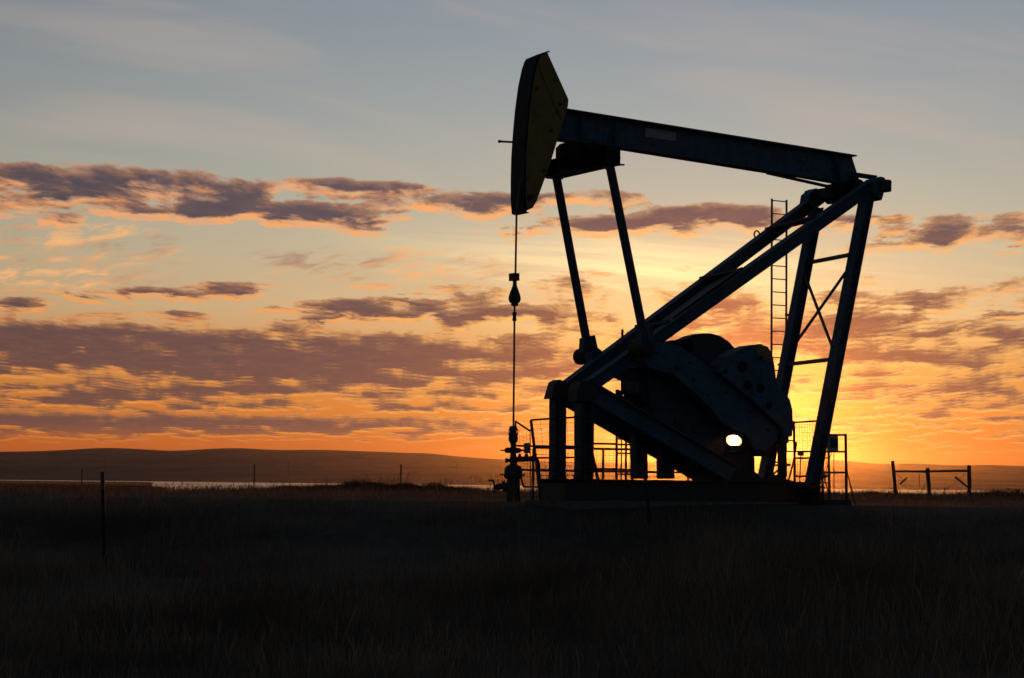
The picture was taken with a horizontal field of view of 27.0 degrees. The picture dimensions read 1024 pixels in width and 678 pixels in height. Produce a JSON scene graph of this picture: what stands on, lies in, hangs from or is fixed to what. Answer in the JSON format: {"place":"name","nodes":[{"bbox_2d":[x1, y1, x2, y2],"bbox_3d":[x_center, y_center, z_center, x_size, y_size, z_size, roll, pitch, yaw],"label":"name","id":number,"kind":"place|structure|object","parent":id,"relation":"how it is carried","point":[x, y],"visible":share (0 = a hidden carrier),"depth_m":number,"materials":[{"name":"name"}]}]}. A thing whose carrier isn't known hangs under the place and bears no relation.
{"place":"outdoors","nodes":[
{"label":"outdoors","id":0,"kind":"place"},
{"bbox_2d":[0,477,1023,677],"bbox_3d":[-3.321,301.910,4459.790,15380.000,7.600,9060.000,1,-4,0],"label":"ground","id":1,"kind":"structure","parent":0,"point":[755,518],"depth_m":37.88,"materials":[{"name":"black plant"}]},
{"bbox_2d":[0,483,159,490],"bbox_3d":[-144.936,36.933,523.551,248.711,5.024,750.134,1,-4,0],"label":"reeds","id":2,"kind":"object","parent":1,"relation":"on","point":[121,485],"visible":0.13,"depth_m":751.60,"materials":[{"name":"brown plant"}]},
{"bbox_2d":[9,464,535,488],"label":"wire fence","id":3,"kind":"object","parent":1,"relation":"on","point":[400,467],"visible":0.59,"depth_m":103.78,"materials":[{"name":"metal"}]},
{"bbox_2d":[0,472,1016,566],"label":"wire fence","id":4,"kind":"object","parent":1,"relation":"on","point":[102,481],"visible":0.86,"depth_m":36.38,"materials":[{"name":"metal"}]},
{"bbox_2d":[0,473,1023,500],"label":"bank grass","id":5,"kind":"structure","parent":1,"relation":"on","point":[356,483],"depth_m":85.89,"materials":[{"name":"brown plant"}]},
{"bbox_2d":[488,426,540,501],"bbox_3d":[0.057,2.563,43.816,1.081,1.555,0.383,1,-4,0],"label":"wellhead","id":6,"kind":"object","parent":1,"relation":"on","point":[513,474],"visible":0.95,"depth_m":43.75,"materials":[{"name":"metal"}]},
{"bbox_2d":[515,421,537,498],"bbox_3d":[0.311,2.508,44.321,0.542,1.626,0.040,1,-4,0],"label":"guard rail","id":7,"kind":"object","parent":1,"relation":"on","point":[530,466],"visible":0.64,"depth_m":44.31,"materials":[{"name":"metal"}]},
{"bbox_2d":[532,447,688,499],"bbox_3d":[2.518,3.014,47.260,4.818,1.241,0.052,3,-4,-30],"label":"guard rail","id":8,"kind":"object","parent":1,"relation":"on","point":[603,471],"visible":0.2,"depth_m":46.94,"materials":[{"name":"metal"}]},
{"bbox_2d":[594,436,632,479],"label":"gate","id":9,"kind":"structure","parent":1,"relation":"on","point":[616,444],"depth_m":46.70,"materials":[{"name":"black metal"}]},
{"bbox_2d":[498,51,891,509],"bbox_3d":[3.865,-0.946,46.347,9.736,9.952,3.193,3,-5,-31],"label":"pumpjack","id":10,"kind":"object","parent":1,"relation":"on","point":[687,405],"visible":1,"depth_m":45.60,"materials":[{"name":"metal"}]},
{"bbox_2d":[529,415,599,499],"bbox_3d":[1.075,2.407,43.452,1.677,1.736,0.058,3,-4,-30],"label":"guard rail","id":11,"kind":"object","parent":10,"relation":"on","point":[593,465],"visible":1,"depth_m":43.46,"materials":[{"name":"metal"}]},
{"bbox_2d":[785,420,830,498],"bbox_3d":[6.651,2.748,47.877,1.276,1.910,0.100,3,-4,-30],"label":"guard rail","id":12,"kind":"object","parent":1,"relation":"on","point":[795,457],"visible":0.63,"depth_m":47.76,"materials":[{"name":"metal"}]},
{"bbox_2d":[821,499,850,504],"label":"timber block","id":13,"kind":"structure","parent":1,"relation":"on","point":[839,501],"depth_m":46.19,"materials":[{"name":"brown wood"}]},
{"bbox_2d":[820,434,854,503],"bbox_3d":[7.109,2.859,46.530,0.979,1.596,0.100,3,-5,-32],"label":"guard rail","id":14,"kind":"object","parent":1,"relation":"on","point":[824,477],"visible":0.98,"depth_m":46.48,"materials":[{"name":"metal"}]},
{"bbox_2d":[827,436,837,450],"bbox_3d":[6.980,2.275,46.433,0.308,0.343,0.016,3,-4,-30],"label":"warning sign","id":15,"kind":"object","parent":14,"relation":"attached to","point":[832,443],"visible":1,"depth_m":46.43,"materials":[{"name":"grey metal"}]},
{"bbox_2d":[891,461,1023,498],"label":"brace fence","id":16,"kind":"object","parent":1,"relation":"on","point":[927,471],"visible":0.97,"depth_m":81.81,"materials":[{"name":"brown wood"}]},
{"bbox_2d":[0,448,1023,479],"bbox_3d":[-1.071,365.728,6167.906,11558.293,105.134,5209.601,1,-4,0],"label":"hills","id":17,"kind":"structure","parent":0,"point":[298,459],"depth_m":6227.93,"materials":[{"name":"brown"}]},
{"bbox_2d":[0,466,1023,488],"bbox_3d":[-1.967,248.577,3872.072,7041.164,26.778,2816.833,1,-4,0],"label":"hills","id":18,"kind":"structure","parent":0,"point":[189,472],"depth_m":3894.76,"materials":[{"name":"brown"}]},
{"bbox_2d":[469,473,504,482],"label":"distant trees","id":19,"kind":"object","parent":18,"relation":"on","point":[495,480],"visible":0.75,"depth_m":3371.18,"materials":[{"name":"brown plant"}]},
{"bbox_2d":[0,478,1023,517],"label":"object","id":20,"kind":"structure","parent":0,"point":[222,491],"depth_m":51.88,"materials":[{"name":"black plant"}]},
{"bbox_2d":[0,0,1023,465],"label":"sky","id":21,"kind":"structure","parent":0,"point":[251,224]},
{"bbox_2d":[12,480,1020,494],"bbox_3d":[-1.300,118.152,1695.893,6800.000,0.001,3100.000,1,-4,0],"label":"lake","id":22,"kind":"structure","parent":0,"point":[177,484],"depth_m":2028.01,"materials":[{"name":"grey liquid"}]}
]}

